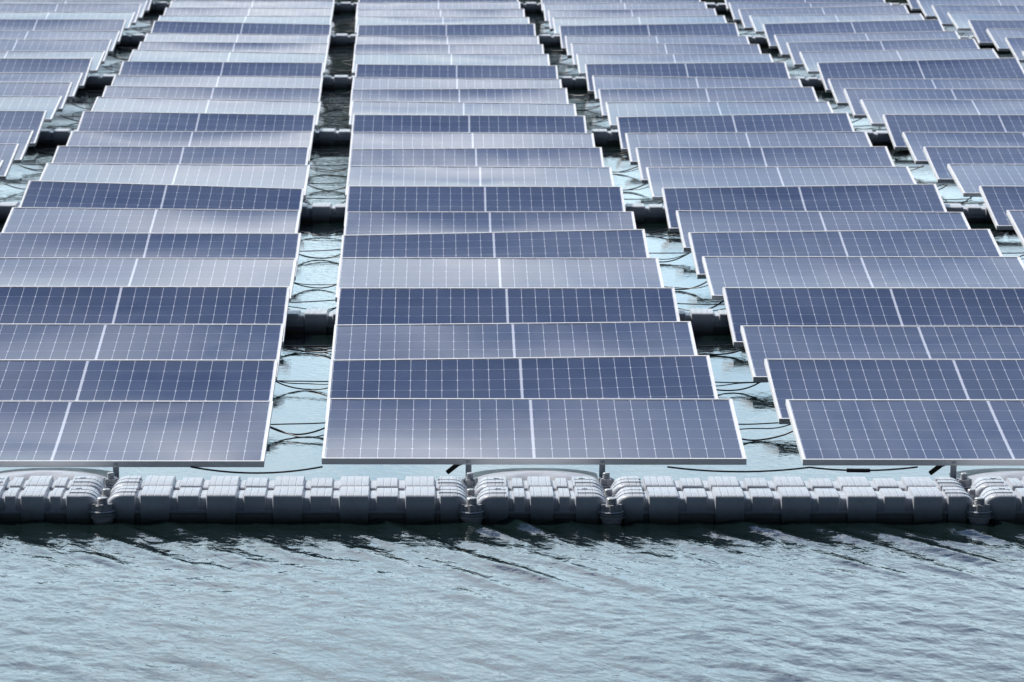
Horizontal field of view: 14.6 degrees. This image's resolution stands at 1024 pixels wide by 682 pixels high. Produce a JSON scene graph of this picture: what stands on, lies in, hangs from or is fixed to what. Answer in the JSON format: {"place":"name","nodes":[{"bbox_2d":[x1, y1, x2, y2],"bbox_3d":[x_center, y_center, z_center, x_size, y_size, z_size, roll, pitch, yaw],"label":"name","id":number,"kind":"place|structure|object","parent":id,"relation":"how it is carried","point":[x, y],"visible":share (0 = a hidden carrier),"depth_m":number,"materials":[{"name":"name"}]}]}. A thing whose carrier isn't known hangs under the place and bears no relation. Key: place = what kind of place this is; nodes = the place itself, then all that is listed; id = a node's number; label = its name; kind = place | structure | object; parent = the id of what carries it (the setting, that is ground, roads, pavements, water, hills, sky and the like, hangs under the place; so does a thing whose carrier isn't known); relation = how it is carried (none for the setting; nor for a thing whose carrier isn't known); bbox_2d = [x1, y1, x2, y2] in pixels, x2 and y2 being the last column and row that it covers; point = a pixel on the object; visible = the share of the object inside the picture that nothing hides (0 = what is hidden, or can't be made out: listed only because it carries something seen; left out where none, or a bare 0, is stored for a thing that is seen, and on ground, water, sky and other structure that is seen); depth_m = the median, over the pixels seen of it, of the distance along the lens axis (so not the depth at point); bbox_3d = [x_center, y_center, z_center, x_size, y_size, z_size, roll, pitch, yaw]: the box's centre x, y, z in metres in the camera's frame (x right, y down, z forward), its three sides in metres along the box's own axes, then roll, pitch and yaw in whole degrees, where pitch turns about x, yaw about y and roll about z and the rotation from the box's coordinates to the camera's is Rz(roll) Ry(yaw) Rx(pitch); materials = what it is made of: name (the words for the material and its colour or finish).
{"place":"outdoors","nodes":[
{"label":"outdoors","id":0,"kind":"place"},
{"bbox_2d":[0,0,1023,681],"bbox_3d":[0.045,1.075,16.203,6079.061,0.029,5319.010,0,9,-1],"label":"water","id":1,"kind":"structure","parent":0,"point":[502,600],"depth_m":16.70,"materials":[{"name":"liquid"}]},
{"bbox_2d":[0,58,92,87],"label":"solar panel","id":2,"kind":"object","parent":1,"relation":"on","point":[45,65],"visible":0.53,"depth_m":39.37,"materials":[{"name":"glass"}]},
{"bbox_2d":[0,486,100,521],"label":"walkway float","id":3,"kind":"object","parent":1,"relation":"on","point":[71,504],"visible":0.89,"depth_m":17.93,"materials":[{"name":"grey plastic"}]},
{"bbox_2d":[0,39,111,63],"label":"solar panel","id":4,"kind":"object","parent":1,"relation":"on","point":[55,44],"visible":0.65,"depth_m":42.03,"materials":[{"name":"glass"}]},
{"bbox_2d":[0,468,112,480],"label":"support float","id":5,"kind":"object","parent":1,"relation":"on","point":[56,473],"visible":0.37,"depth_m":18.60,"materials":[{"name":"plastic"}]},
{"bbox_2d":[0,401,272,477],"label":"solar panel","id":6,"kind":"object","parent":5,"relation":"on","point":[115,435],"visible":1,"depth_m":19.20,"materials":[{"name":"glass"}]},
{"bbox_2d":[0,19,125,43],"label":"solar panel","id":7,"kind":"object","parent":1,"relation":"on","point":[62,24],"visible":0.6,"depth_m":44.69,"materials":[{"name":"glass"}]},
{"bbox_2d":[0,3,141,24],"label":"solar panel","id":8,"kind":"object","parent":1,"relation":"on","point":[31,7],"visible":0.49,"depth_m":47.38,"materials":[{"name":"glass"}]},
{"bbox_2d":[0,359,277,400],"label":"solar panel","id":9,"kind":"object","parent":1,"relation":"on","point":[117,380],"visible":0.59,"depth_m":20.72,"materials":[{"name":"glass"}]},
{"bbox_2d":[0,324,283,381],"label":"solar panel","id":10,"kind":"object","parent":1,"relation":"on","point":[160,341],"visible":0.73,"depth_m":22.05,"materials":[{"name":"glass"}]},
{"bbox_2d":[0,286,289,346],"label":"solar panel","id":11,"kind":"object","parent":1,"relation":"on","point":[144,304],"visible":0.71,"depth_m":23.39,"materials":[{"name":"glass"}]},
{"bbox_2d":[0,258,296,302],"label":"solar panel","id":12,"kind":"object","parent":1,"relation":"on","point":[147,271],"visible":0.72,"depth_m":24.70,"materials":[{"name":"glass"}]},
{"bbox_2d":[0,233,300,280],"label":"solar panel","id":13,"kind":"object","parent":1,"relation":"on","point":[149,245],"visible":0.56,"depth_m":26.10,"materials":[{"name":"glass"}]},
{"bbox_2d":[1,207,300,232],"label":"solar panel","id":14,"kind":"object","parent":1,"relation":"on","point":[73,220],"visible":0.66,"depth_m":27.38,"materials":[{"name":"glass"}]},
{"bbox_2d":[19,180,303,232],"bbox_3d":[-2.507,-0.960,28.540,2.000,0.036,1.000,2,19,-1],"label":"solar panel","id":15,"kind":"object","parent":1,"relation":"on","point":[56,194],"visible":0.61,"depth_m":28.74,"materials":[{"name":"glass"}]},
{"bbox_2d":[39,163,309,198],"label":"solar panel","id":16,"kind":"object","parent":1,"relation":"on","point":[274,176],"visible":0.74,"depth_m":30.02,"materials":[{"name":"glass"}]},
{"bbox_2d":[51,146,309,164],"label":"solar panel","id":17,"kind":"object","parent":1,"relation":"on","point":[192,155],"visible":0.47,"depth_m":31.43,"materials":[{"name":"glass"}]},
{"bbox_2d":[66,131,313,164],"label":"solar panel","id":18,"kind":"object","parent":1,"relation":"on","point":[210,138],"visible":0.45,"depth_m":32.78,"materials":[{"name":"glass"}]},
{"bbox_2d":[77,111,315,149],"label":"solar panel","id":19,"kind":"object","parent":1,"relation":"on","point":[126,121],"visible":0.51,"depth_m":34.07,"materials":[{"name":"glass"}]},
{"bbox_2d":[91,97,320,127],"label":"solar panel","id":20,"kind":"object","parent":1,"relation":"on","point":[129,104],"visible":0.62,"depth_m":35.40,"materials":[{"name":"glass"}]},
{"bbox_2d":[102,86,321,100],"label":"solar panel","id":21,"kind":"object","parent":1,"relation":"on","point":[270,93],"visible":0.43,"depth_m":36.78,"materials":[{"name":"glass"}]},
{"bbox_2d":[111,75,322,87],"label":"solar panel","id":22,"kind":"object","parent":1,"relation":"on","point":[233,81],"visible":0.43,"depth_m":38.11,"materials":[{"name":"glass"}]},
{"bbox_2d":[119,61,323,75],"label":"solar panel","id":23,"kind":"object","parent":1,"relation":"on","point":[177,68],"visible":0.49,"depth_m":39.42,"materials":[{"name":"glass"}]},
{"bbox_2d":[128,50,327,74],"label":"solar panel","id":24,"kind":"object","parent":1,"relation":"on","point":[180,55],"visible":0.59,"depth_m":40.74,"materials":[{"name":"glass"}]},
{"bbox_2d":[138,41,328,64],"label":"solar panel","id":25,"kind":"object","parent":1,"relation":"on","point":[262,47],"visible":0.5,"depth_m":42.12,"materials":[{"name":"glass"}]},
{"bbox_2d":[144,33,329,42],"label":"solar panel","id":26,"kind":"object","parent":1,"relation":"on","point":[193,37],"visible":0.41,"depth_m":43.45,"materials":[{"name":"glass"}]},
{"bbox_2d":[151,21,331,43],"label":"solar panel","id":27,"kind":"object","parent":1,"relation":"on","point":[225,27],"visible":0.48,"depth_m":44.74,"materials":[{"name":"glass"}]},
{"bbox_2d":[158,16,331,23],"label":"solar panel","id":28,"kind":"object","parent":1,"relation":"on","point":[291,19],"visible":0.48,"depth_m":46.11,"materials":[{"name":"glass"}]},
{"bbox_2d":[163,7,332,23],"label":"solar panel","id":29,"kind":"object","parent":1,"relation":"on","point":[187,11],"visible":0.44,"depth_m":47.43,"materials":[{"name":"glass"}]},
{"bbox_2d":[169,0,334,10],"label":"solar panel","id":30,"kind":"object","parent":1,"relation":"on","point":[247,4],"visible":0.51,"depth_m":48.77,"materials":[{"name":"glass"}]},
{"bbox_2d":[107,486,467,522],"bbox_3d":[-1.011,0.800,18.069,1.664,0.264,0.272,0,9,-1],"label":"walkway float","id":31,"kind":"object","parent":1,"relation":"on","point":[412,504],"visible":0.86,"depth_m":17.95,"materials":[{"name":"grey plastic"}]},
{"bbox_2d":[111,476,466,493],"bbox_3d":[-1.020,0.763,18.319,1.664,0.264,0.272,0,9,-1],"label":"walkway float","id":32,"kind":"object","parent":1,"relation":"on","point":[249,482],"visible":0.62,"depth_m":18.26,"materials":[{"name":"grey plastic"}]},
{"bbox_2d":[285,309,335,333],"bbox_3d":[-1.158,-0.053,23.645,1.664,0.264,0.272,0,8,0],"label":"walkway float","id":33,"kind":"object","parent":1,"relation":"on","point":[320,321],"visible":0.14,"depth_m":23.52,"materials":[{"name":"grey plastic"}]},
{"bbox_2d":[355,1,520,21],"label":"solar panel","id":34,"kind":"object","parent":1,"relation":"on","point":[440,5],"visible":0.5,"depth_m":48.81,"materials":[{"name":"glass"}]},
{"bbox_2d":[355,9,524,26],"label":"solar panel","id":35,"kind":"object","parent":1,"relation":"on","point":[450,12],"visible":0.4,"depth_m":47.50,"materials":[{"name":"glass"}]},
{"bbox_2d":[355,16,529,33],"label":"solar panel","id":36,"kind":"object","parent":1,"relation":"on","point":[383,20],"visible":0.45,"depth_m":46.13,"materials":[{"name":"glass"}]},
{"bbox_2d":[357,24,535,35],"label":"solar panel","id":37,"kind":"object","parent":1,"relation":"on","point":[458,30],"visible":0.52,"depth_m":44.77,"materials":[{"name":"glass"}]},
{"bbox_2d":[355,36,538,43],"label":"solar panel","id":38,"kind":"object","parent":1,"relation":"on","point":[447,40],"visible":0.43,"depth_m":43.49,"materials":[{"name":"glass"}]},
{"bbox_2d":[353,44,543,57],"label":"solar panel","id":39,"kind":"object","parent":1,"relation":"on","point":[454,48],"visible":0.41,"depth_m":42.16,"materials":[{"name":"glass"}]},
{"bbox_2d":[352,53,549,74],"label":"solar panel","id":40,"kind":"object","parent":1,"relation":"on","point":[465,59],"visible":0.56,"depth_m":40.76,"materials":[{"name":"glass"}]},
{"bbox_2d":[355,64,557,78],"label":"solar panel","id":41,"kind":"object","parent":1,"relation":"on","point":[464,71],"visible":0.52,"depth_m":39.46,"materials":[{"name":"glass"}]},
{"bbox_2d":[352,77,561,88],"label":"solar panel","id":42,"kind":"object","parent":1,"relation":"on","point":[406,83],"visible":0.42,"depth_m":38.16,"materials":[{"name":"glass"}]},
{"bbox_2d":[349,88,568,117],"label":"solar panel","id":43,"kind":"object","parent":1,"relation":"on","point":[524,95],"visible":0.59,"depth_m":36.80,"materials":[{"name":"glass"}]},
{"bbox_2d":[349,101,576,127],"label":"solar panel","id":44,"kind":"object","parent":1,"relation":"on","point":[412,108],"visible":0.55,"depth_m":35.45,"materials":[{"name":"glass"}]},
{"bbox_2d":[350,114,586,143],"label":"solar panel","id":45,"kind":"object","parent":1,"relation":"on","point":[477,123],"visible":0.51,"depth_m":34.13,"materials":[{"name":"glass"}]},
{"bbox_2d":[349,132,594,153],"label":"solar panel","id":46,"kind":"object","parent":1,"relation":"on","point":[379,140],"visible":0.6,"depth_m":32.79,"materials":[{"name":"glass"}]},
{"bbox_2d":[348,147,603,166],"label":"solar panel","id":47,"kind":"object","parent":1,"relation":"on","point":[562,157],"visible":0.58,"depth_m":31.45,"materials":[{"name":"glass"}]},
{"bbox_2d":[345,165,613,198],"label":"solar panel","id":48,"kind":"object","parent":1,"relation":"on","point":[357,175],"visible":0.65,"depth_m":30.08,"materials":[{"name":"glass"}]},
{"bbox_2d":[344,186,625,223],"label":"solar panel","id":49,"kind":"object","parent":1,"relation":"on","point":[476,198],"visible":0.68,"depth_m":28.76,"materials":[{"name":"glass"}]},
{"bbox_2d":[343,211,635,234],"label":"solar panel","id":50,"kind":"object","parent":1,"relation":"on","point":[362,223],"visible":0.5,"depth_m":27.48,"materials":[{"name":"glass"}]},
{"bbox_2d":[340,229,649,257],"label":"solar panel","id":51,"kind":"object","parent":1,"relation":"on","point":[626,243],"visible":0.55,"depth_m":26.12,"materials":[{"name":"glass"}]},
{"bbox_2d":[335,257,663,301],"bbox_3d":[-0.074,-0.377,24.576,2.000,0.034,1.000,0,15,-1],"label":"solar panel","id":52,"kind":"object","parent":1,"relation":"on","point":[393,272],"visible":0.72,"depth_m":24.70,"materials":[{"name":"glass"}]},
{"bbox_2d":[335,287,679,324],"bbox_3d":[-0.026,-0.140,23.258,2.000,0.036,1.000,0,19,-1],"label":"solar panel","id":53,"kind":"object","parent":1,"relation":"on","point":[480,305],"visible":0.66,"depth_m":23.43,"materials":[{"name":"glass"}]},
{"bbox_2d":[331,321,697,359],"bbox_3d":[0.012,0.056,21.923,2.000,0.036,1.000,-1,16,-1],"label":"solar panel","id":54,"kind":"object","parent":1,"relation":"on","point":[474,340],"visible":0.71,"depth_m":22.09,"materials":[{"name":"glass"}]},
{"bbox_2d":[325,355,717,421],"bbox_3d":[0.051,0.254,20.594,2.000,0.036,1.000,-1,18,-1],"label":"solar panel","id":55,"kind":"object","parent":1,"relation":"on","point":[667,377],"visible":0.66,"depth_m":20.76,"materials":[{"name":"glass"}]},
{"bbox_2d":[473,468,598,481],"bbox_3d":[0.112,0.700,18.849,0.600,0.243,0.690,0,9,-1],"label":"support float","id":56,"kind":"object","parent":1,"relation":"on","point":[525,473],"visible":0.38,"depth_m":18.65,"materials":[{"name":"plastic"}]},
{"bbox_2d":[322,398,746,477],"bbox_3d":[0.097,0.525,19.279,2.000,0.220,1.008,0,16,-1],"label":"solar panel","id":57,"kind":"object","parent":56,"relation":"on","point":[455,433],"visible":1,"depth_m":19.20,"materials":[{"name":"glass"}]},
{"bbox_2d":[474,476,603,493],"bbox_3d":[0.124,0.765,18.337,0.628,0.264,0.272,0,9,-1],"label":"walkway float","id":58,"kind":"object","parent":1,"relation":"on","point":[536,481],"visible":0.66,"depth_m":18.27,"materials":[{"name":"grey plastic"}]},
{"bbox_2d":[476,487,606,522],"bbox_3d":[0.133,0.803,18.087,0.628,0.264,0.272,0,9,-1],"label":"walkway float","id":59,"kind":"object","parent":1,"relation":"on","point":[543,504],"visible":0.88,"depth_m":17.96,"materials":[{"name":"grey plastic"}]},
{"bbox_2d":[543,2,706,21],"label":"solar panel","id":60,"kind":"object","parent":1,"relation":"on","point":[644,5],"visible":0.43,"depth_m":48.85,"materials":[{"name":"glass"}]},
{"bbox_2d":[548,8,716,30],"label":"solar panel","id":61,"kind":"object","parent":1,"relation":"on","point":[632,12],"visible":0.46,"depth_m":47.52,"materials":[{"name":"glass"}]},
{"bbox_2d":[552,15,726,34],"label":"solar panel","id":62,"kind":"object","parent":1,"relation":"on","point":[561,21],"visible":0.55,"depth_m":46.14,"materials":[{"name":"glass"}]},
{"bbox_2d":[559,23,739,48],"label":"solar panel","id":63,"kind":"object","parent":1,"relation":"on","point":[711,29],"visible":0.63,"depth_m":44.80,"materials":[{"name":"glass"}]},
{"bbox_2d":[565,36,749,57],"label":"solar panel","id":64,"kind":"object","parent":1,"relation":"on","point":[569,40],"visible":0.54,"depth_m":43.53,"materials":[{"name":"glass"}]},
{"bbox_2d":[571,43,761,66],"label":"solar panel","id":65,"kind":"object","parent":1,"relation":"on","point":[623,48],"visible":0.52,"depth_m":42.16,"materials":[{"name":"glass"}]},
{"bbox_2d":[576,54,772,75],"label":"solar panel","id":66,"kind":"object","parent":1,"relation":"on","point":[583,60],"visible":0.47,"depth_m":40.84,"materials":[{"name":"glass"}]},
{"bbox_2d":[585,62,789,93],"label":"solar panel","id":67,"kind":"object","parent":1,"relation":"on","point":[753,69],"visible":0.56,"depth_m":39.47,"materials":[{"name":"glass"}]},
{"bbox_2d":[592,75,802,101],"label":"solar panel","id":68,"kind":"object","parent":1,"relation":"on","point":[622,82],"visible":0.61,"depth_m":38.18,"materials":[{"name":"glass"}]},
{"bbox_2d":[598,87,817,117],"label":"solar panel","id":69,"kind":"object","parent":1,"relation":"on","point":[758,94],"visible":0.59,"depth_m":36.81,"materials":[{"name":"glass"}]},
{"bbox_2d":[605,101,833,128],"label":"solar panel","id":70,"kind":"object","parent":1,"relation":"on","point":[614,110],"visible":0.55,"depth_m":35.46,"materials":[{"name":"glass"}]},
{"bbox_2d":[616,113,854,151],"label":"solar panel","id":71,"kind":"object","parent":1,"relation":"on","point":[820,122],"visible":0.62,"depth_m":34.14,"materials":[{"name":"glass"}]},
{"bbox_2d":[625,131,871,164],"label":"solar panel","id":72,"kind":"object","parent":1,"relation":"on","point":[634,141],"visible":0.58,"depth_m":32.83,"materials":[{"name":"glass"}]},
{"bbox_2d":[636,146,894,183],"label":"solar panel","id":73,"kind":"object","parent":1,"relation":"on","point":[764,156],"visible":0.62,"depth_m":31.46,"materials":[{"name":"glass"}]},
{"bbox_2d":[646,166,916,200],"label":"solar panel","id":74,"kind":"object","parent":1,"relation":"on","point":[659,178],"visible":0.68,"depth_m":30.11,"materials":[{"name":"glass"}]},
{"bbox_2d":[610,476,964,494],"bbox_3d":[1.269,0.766,18.354,1.664,0.264,0.272,0,8,-1],"label":"walkway float","id":75,"kind":"object","parent":1,"relation":"on","point":[812,484],"visible":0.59,"depth_m":18.29,"materials":[{"name":"grey plastic"}]},
{"bbox_2d":[615,487,973,521],"bbox_3d":[1.278,0.804,18.104,1.664,0.264,0.272,0,8,-1],"label":"walkway float","id":76,"kind":"object","parent":1,"relation":"on","point":[781,504],"visible":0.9,"depth_m":17.98,"materials":[{"name":"grey plastic"}]},
{"bbox_2d":[662,184,946,231],"bbox_3d":[2.099,-0.955,28.611,2.000,0.034,1.000,-1,19,-1],"label":"solar panel","id":77,"kind":"object","parent":1,"relation":"on","point":[905,198],"visible":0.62,"depth_m":28.79,"materials":[{"name":"glass"}]},
{"bbox_2d":[676,210,970,251],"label":"solar panel","id":78,"kind":"object","parent":1,"relation":"on","point":[716,221],"visible":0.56,"depth_m":27.51,"materials":[{"name":"glass"}]},
{"bbox_2d":[738,5,909,29],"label":"solar panel","id":79,"kind":"object","parent":1,"relation":"on","point":[744,14],"visible":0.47,"depth_m":47.53,"materials":[{"name":"glass"}]},
{"bbox_2d":[749,13,924,33],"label":"solar panel","id":80,"kind":"object","parent":1,"relation":"on","point":[758,22],"visible":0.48,"depth_m":46.18,"materials":[{"name":"glass"}]},
{"bbox_2d":[688,229,1002,278],"bbox_3d":[2.174,-0.567,25.946,2.000,0.036,1.000,-1,17,-1],"label":"solar panel","id":81,"kind":"object","parent":1,"relation":"on","point":[965,242],"visible":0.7,"depth_m":26.13,"materials":[{"name":"glass"}]},
{"bbox_2d":[763,19,944,48],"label":"solar panel","id":82,"kind":"object","parent":1,"relation":"on","point":[771,30],"visible":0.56,"depth_m":44.82,"materials":[{"name":"glass"}]},
{"bbox_2d":[702,256,1023,299],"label":"solar panel","id":83,"kind":"object","parent":1,"relation":"on","point":[865,271],"visible":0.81,"depth_m":24.73,"materials":[{"name":"glass"}]},
{"bbox_2d":[774,31,960,56],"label":"solar panel","id":84,"kind":"object","parent":1,"relation":"on","point":[781,40],"visible":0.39,"depth_m":43.55,"materials":[{"name":"glass"}]},
{"bbox_2d":[722,287,1023,346],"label":"solar panel","id":85,"kind":"object","parent":1,"relation":"on","point":[863,306],"visible":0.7,"depth_m":23.43,"materials":[{"name":"glass"}]},
{"bbox_2d":[740,325,1023,381],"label":"solar panel","id":86,"kind":"object","parent":1,"relation":"on","point":[761,343],"visible":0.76,"depth_m":22.13,"materials":[{"name":"glass"}]},
{"bbox_2d":[786,38,979,66],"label":"solar panel","id":87,"kind":"object","parent":1,"relation":"on","point":[795,49],"visible":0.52,"depth_m":42.20,"materials":[{"name":"glass"}]},
{"bbox_2d":[764,359,1023,423],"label":"solar panel","id":88,"kind":"object","parent":1,"relation":"on","point":[895,378],"visible":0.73,"depth_m":20.78,"materials":[{"name":"glass"}]},
{"bbox_2d":[799,49,998,73],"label":"solar panel","id":89,"kind":"object","parent":1,"relation":"on","point":[810,59],"visible":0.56,"depth_m":40.83,"materials":[{"name":"glass"}]},
{"bbox_2d":[817,58,1023,92],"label":"solar panel","id":90,"kind":"object","parent":1,"relation":"on","point":[996,68],"visible":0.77,"depth_m":39.43,"materials":[{"name":"glass"}]},
{"bbox_2d":[828,79,1023,105],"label":"solar panel","id":91,"kind":"object","parent":1,"relation":"on","point":[838,87],"visible":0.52,"depth_m":38.22,"materials":[{"name":"glass"}]},
{"bbox_2d":[844,89,1023,117],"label":"solar panel","id":92,"kind":"object","parent":1,"relation":"on","point":[854,97],"visible":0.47,"depth_m":36.88,"materials":[{"name":"glass"}]},
{"bbox_2d":[860,99,1023,126],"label":"solar panel","id":93,"kind":"object","parent":1,"relation":"on","point":[875,110],"visible":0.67,"depth_m":35.48,"materials":[{"name":"glass"}]},
{"bbox_2d":[883,114,1023,149],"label":"solar panel","id":94,"kind":"object","parent":1,"relation":"on","point":[897,125],"visible":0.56,"depth_m":34.16,"materials":[{"name":"glass"}]},
{"bbox_2d":[902,132,1023,163],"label":"solar panel","id":95,"kind":"object","parent":1,"relation":"on","point":[916,142],"visible":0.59,"depth_m":32.85,"materials":[{"name":"glass"}]},
{"bbox_2d":[923,147,1023,182],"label":"solar panel","id":96,"kind":"object","parent":1,"relation":"on","point":[939,159],"visible":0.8,"depth_m":31.49,"materials":[{"name":"glass"}]},
{"bbox_2d":[947,164,1023,196],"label":"solar panel","id":97,"kind":"object","parent":1,"relation":"on","point":[969,179],"visible":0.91,"depth_m":30.03,"materials":[{"name":"glass"}]},
{"bbox_2d":[949,468,1023,483],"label":"support float","id":98,"kind":"object","parent":1,"relation":"on","point":[1003,473],"visible":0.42,"depth_m":18.70,"materials":[{"name":"plastic"}]},
{"bbox_2d":[786,399,1023,478],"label":"solar panel","id":99,"kind":"object","parent":98,"relation":"on","point":[938,434],"visible":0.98,"depth_m":19.25,"materials":[{"name":"glass"}]},
{"bbox_2d":[979,186,1023,229],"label":"solar panel","id":100,"kind":"object","parent":1,"relation":"on","point":[999,201],"visible":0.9,"depth_m":28.75,"materials":[{"name":"glass"}]},
{"bbox_2d":[979,486,1023,521],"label":"walkway float","id":101,"kind":"object","parent":1,"relation":"on","point":[1006,503],"visible":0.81,"depth_m":18.00,"materials":[{"name":"grey plastic"}]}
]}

